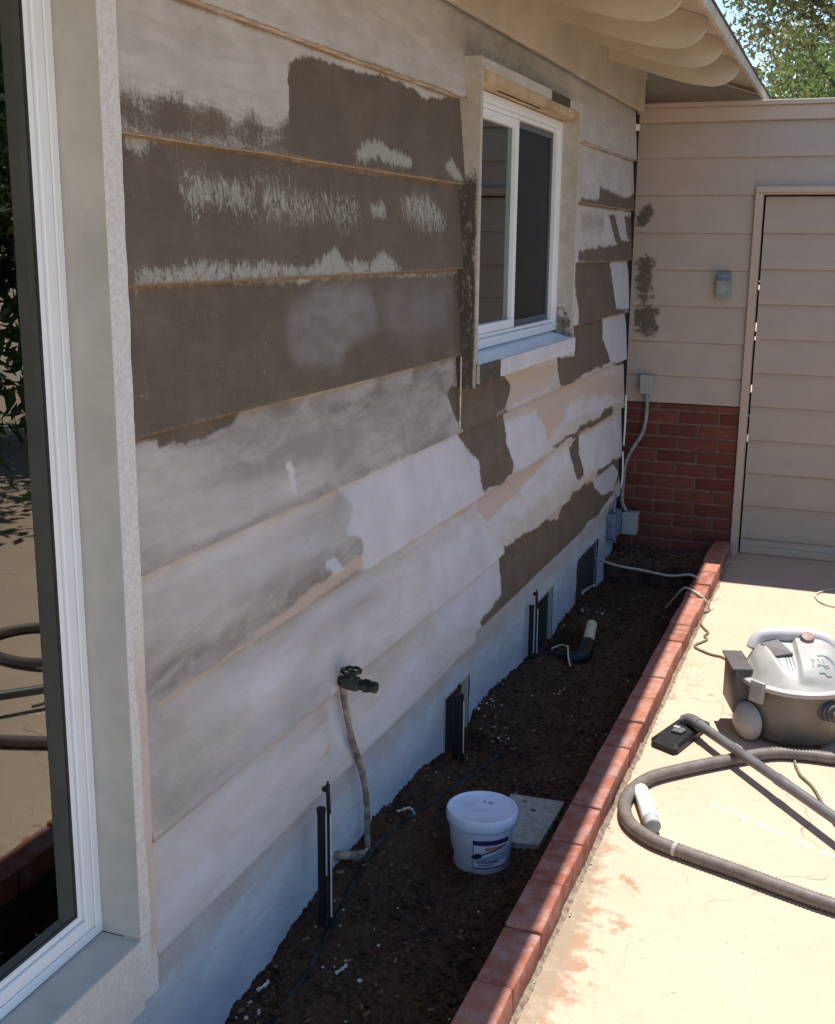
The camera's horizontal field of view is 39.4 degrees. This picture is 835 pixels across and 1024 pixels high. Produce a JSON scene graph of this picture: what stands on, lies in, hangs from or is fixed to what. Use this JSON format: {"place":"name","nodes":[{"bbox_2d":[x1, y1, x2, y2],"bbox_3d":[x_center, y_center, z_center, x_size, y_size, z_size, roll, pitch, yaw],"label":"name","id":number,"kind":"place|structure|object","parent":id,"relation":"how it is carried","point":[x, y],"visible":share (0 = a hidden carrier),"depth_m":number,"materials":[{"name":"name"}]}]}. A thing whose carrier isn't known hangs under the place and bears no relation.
{"place":"outdoors","nodes":[
{"label":"outdoors","id":0,"kind":"place"},
{"bbox_2d":[225,567,686,1023],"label":"soil ground","id":1,"kind":"structure","parent":0,"point":[350,932],"depth_m":3.22,"materials":[{"name":"brown soil"}]},
{"bbox_2d":[256,979,268,991],"bbox_3d":[-0.348,1.073,2.650,0.018,0.015,0.045,8,15,29],"label":"paint flake","id":2,"kind":"object","parent":1,"relation":"on","point":[264,985],"visible":1,"depth_m":2.64,"materials":[{"name":"white paint"}]},
{"bbox_2d":[316,781,331,926],"bbox_3d":[-0.224,0.843,2.831,0.042,0.414,0.023,5,14,20],"label":"sprinkler riser","id":3,"kind":"object","parent":1,"relation":"in","point":[321,850],"visible":0.94,"depth_m":2.82,"materials":[{"name":"black plastic"}]},
{"bbox_2d":[335,963,347,974],"bbox_3d":[-0.176,1.076,2.751,0.018,0.019,0.050,8,15,29],"label":"paint flake","id":4,"kind":"object","parent":1,"relation":"on","point":[341,968],"visible":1,"depth_m":2.74,"materials":[{"name":"white paint"}]},
{"bbox_2d":[266,750,502,1023],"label":"drip line","id":5,"kind":"object","parent":1,"relation":"on","point":[327,934],"visible":0.98,"depth_m":3.03,"materials":[{"name":"black plastic"}]},
{"bbox_2d":[397,806,415,814],"bbox_3d":[-0.031,0.865,3.365,0.060,0.036,0.016,-5,14,-23],"label":"paint flake","id":6,"kind":"object","parent":1,"relation":"on","point":[405,808],"visible":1,"depth_m":3.36,"materials":[{"name":"white paint"}]},
{"bbox_2d":[452,684,464,761],"bbox_3d":[0.133,0.692,3.760,0.042,0.290,0.023,5,14,20],"label":"sprinkler riser","id":7,"kind":"object","parent":1,"relation":"in","point":[456,700],"visible":0.93,"depth_m":3.75,"materials":[{"name":"black plastic"}]},
{"bbox_2d":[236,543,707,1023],"bbox_3d":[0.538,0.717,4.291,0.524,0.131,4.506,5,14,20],"label":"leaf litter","id":8,"kind":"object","parent":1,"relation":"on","point":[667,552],"visible":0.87,"depth_m":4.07,"materials":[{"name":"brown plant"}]},
{"bbox_2d":[235,593,714,1022],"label":"paint chips","id":9,"kind":"object","parent":1,"relation":"on","point":[322,967],"visible":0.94,"depth_m":3.07,"materials":[{"name":"white paint"}]},
{"bbox_2d":[446,791,517,873],"bbox_3d":[0.178,0.893,3.239,0.197,0.166,0.197,5,14,20],"label":"bucket","id":10,"kind":"object","parent":1,"relation":"on","point":[482,824],"visible":1,"depth_m":3.18,"materials":[{"name":"white plastic"}]},
{"bbox_2d":[528,590,537,659],"bbox_3d":[0.467,0.469,4.709,0.042,0.324,0.023,5,14,20],"label":"sprinkler riser","id":11,"kind":"object","parent":1,"relation":"in","point":[530,631],"visible":0.91,"depth_m":4.70,"materials":[{"name":"black plastic"}]},
{"bbox_2d":[509,794,563,849],"bbox_3d":[0.317,0.921,3.451,0.167,0.033,0.295,5,14,20],"label":"paver","id":12,"kind":"object","parent":1,"relation":"on","point":[531,829],"visible":0.65,"depth_m":3.44,"materials":[{"name":"grey concrete"}]},
{"bbox_2d":[548,620,596,666],"bbox_3d":[0.667,0.557,4.914,0.172,0.082,0.466,5,14,20],"label":"pipe fitting","id":13,"kind":"object","parent":1,"relation":"on","point":[583,653],"visible":0.95,"depth_m":4.80,"materials":[{"name":"black plastic"}]},
{"bbox_2d":[581,584,594,593],"bbox_3d":[0.831,0.376,5.731,0.078,0.051,0.055,-4,14,-18],"label":"hose ring","id":14,"kind":"object","parent":1,"relation":"on","point":[587,588],"visible":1,"depth_m":5.74,"materials":[{"name":"grey plastic"}]},
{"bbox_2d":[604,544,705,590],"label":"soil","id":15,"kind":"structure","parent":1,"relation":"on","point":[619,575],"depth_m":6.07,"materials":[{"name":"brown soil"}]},
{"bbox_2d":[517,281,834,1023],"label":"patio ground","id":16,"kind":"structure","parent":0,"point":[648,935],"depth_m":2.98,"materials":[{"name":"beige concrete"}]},
{"bbox_2d":[103,0,771,1023],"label":"house","id":17,"kind":"structure","parent":16,"relation":"on","point":[337,468],"depth_m":2.77,"materials":[{"name":"paint"}]},
{"bbox_2d":[0,0,158,1023],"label":"picture window","id":18,"kind":"structure","parent":17,"relation":"attached to","point":[77,879],"depth_m":1.96,"materials":[{"name":"paint"}]},
{"bbox_2d":[333,665,378,861],"bbox_3d":[-0.172,0.666,3.035,0.125,0.596,0.202,-1,13,-8],"label":"outdoor tap","id":19,"kind":"object","parent":17,"relation":"attached to","point":[350,680],"visible":0.99,"depth_m":2.99,"materials":[{"name":"grey metal"}]},
{"bbox_2d":[456,55,582,387],"bbox_3d":[0.148,-1.008,4.168,0.580,0.967,1.276,5,14,20],"label":"sliding window","id":20,"kind":"structure","parent":17,"relation":"attached to","point":[518,193],"depth_m":4.10,"materials":[{"name":"paint"}]},
{"bbox_2d":[606,494,621,542],"bbox_3d":[1.036,0.036,6.150,0.046,0.270,0.170,5,14,20],"label":"utility box","id":21,"kind":"object","parent":17,"relation":"attached to","point":[613,525],"visible":1,"depth_m":6.09,"materials":[{"name":"grey metal"}]},
{"bbox_2d":[621,510,638,534],"bbox_3d":[1.146,0.056,6.283,0.082,0.119,0.077,5,14,20],"label":"junction box","id":22,"kind":"object","parent":17,"relation":"attached to","point":[630,522],"visible":1,"depth_m":6.25,"materials":[{"name":"grey metal"}]},
{"bbox_2d":[620,394,649,510],"bbox_3d":[1.158,-0.319,6.269,0.135,0.637,0.080,-7,15,-29],"label":"flexible conduit","id":23,"kind":"object","parent":17,"relation":"attached to","point":[636,441],"visible":0.97,"depth_m":6.27,"materials":[{"name":"grey plastic"}]},
{"bbox_2d":[595,557,697,578],"bbox_3d":[1.115,0.273,5.694,0.035,0.057,0.611,-11,17,-41],"label":"white cable","id":24,"kind":"object","parent":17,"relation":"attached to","point":[648,571],"visible":1,"depth_m":5.70,"materials":[{"name":"white plastic"}]},
{"bbox_2d":[450,540,732,1023],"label":"brick edging","id":25,"kind":"object","parent":16,"relation":"on","point":[501,990],"visible":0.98,"depth_m":3.11,"materials":[{"name":"red brick"}]},
{"bbox_2d":[665,587,713,610],"bbox_3d":[1.215,0.407,5.321,0.116,0.150,0.265,-12,18,-43],"label":"cable","id":26,"kind":"object","parent":25,"relation":"on","point":[692,590],"visible":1,"depth_m":5.27,"materials":[{"name":"white plastic"}]},
{"bbox_2d":[635,784,660,832],"bbox_3d":[0.660,0.850,3.368,0.045,0.045,0.241,1,13,1],"label":"caulk tube","id":27,"kind":"object","parent":16,"relation":"on","point":[647,810],"visible":0.94,"depth_m":3.32,"materials":[{"name":"white plastic"}]},
{"bbox_2d":[693,623,724,658],"bbox_3d":[1.184,0.527,4.617,0.110,0.124,0.876,1,13,0],"label":"power cord","id":28,"kind":"object","parent":16,"relation":"on","point":[704,640],"visible":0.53,"depth_m":4.77,"materials":[{"name":"beige plastic"}]},
{"bbox_2d":[615,97,834,554],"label":"garden wall","id":29,"kind":"structure","parent":16,"relation":"on","point":[712,176],"depth_m":6.04,"materials":[{"name":"beige paint"}]},
{"bbox_2d":[639,374,653,393],"bbox_3d":[1.218,-0.678,6.193,0.068,0.101,0.051,5,14,20],"label":"junction box","id":30,"kind":"object","parent":29,"relation":"attached to","point":[646,383],"visible":1,"depth_m":6.17,"materials":[{"name":"grey metal"}]},
{"bbox_2d":[716,274,731,297],"bbox_3d":[1.562,-1.152,5.949,0.074,0.121,0.055,5,14,20],"label":"outlet box","id":31,"kind":"object","parent":29,"relation":"attached to","point":[723,285],"visible":1,"depth_m":5.93,"materials":[{"name":"grey metal"}]},
{"bbox_2d":[740,196,834,560],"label":"gate","id":32,"kind":"structure","parent":29,"relation":"attached to","point":[789,501],"depth_m":5.99,"materials":[{"name":"beige paint"}]},
{"bbox_2d":[617,711,834,913],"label":"vacuum hose","id":33,"kind":"object","parent":16,"relation":"on","point":[633,826],"visible":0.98,"depth_m":3.21,"materials":[{"name":"grey plastic"}]},
{"bbox_2d":[651,713,834,825],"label":"vacuum wand","id":34,"kind":"object","parent":33,"relation":"on","point":[681,733],"visible":1,"depth_m":3.73,"materials":[{"name":"grey plastic"}]},
{"bbox_2d":[722,626,834,747],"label":"vacuum cleaner","id":35,"kind":"object","parent":16,"relation":"on","point":[779,684],"visible":1,"depth_m":3.82,"materials":[{"name":"grey plastic"}]},
{"bbox_2d":[722,0,834,98],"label":"oak tree","id":36,"kind":"object","parent":16,"relation":"on","point":[804,14],"visible":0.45,"depth_m":11.47,"materials":[{"name":"green plant"}]},
{"bbox_2d":[760,29,834,98],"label":"tree","id":37,"kind":"object","parent":16,"relation":"on","point":[824,70],"visible":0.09,"depth_m":9.04,"materials":[{"name":"green plant"}]},
{"bbox_2d":[793,759,823,802],"bbox_3d":[1.193,0.858,3.434,0.024,0.008,0.599,1,13,0],"label":"loose cord","id":38,"kind":"object","parent":16,"relation":"on","point":[807,781],"visible":0.63,"depth_m":3.57,"materials":[{"name":"beige plastic"}]},
{"bbox_2d":[815,588,834,606],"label":"extension cord","id":39,"kind":"object","parent":16,"relation":"on","point":[817,599],"visible":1,"depth_m":5.45,"materials":[{"name":"white plastic"}]},
{"bbox_2d":[715,0,834,97],"label":"sky","id":40,"kind":"structure","parent":0,"point":[729,16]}
]}

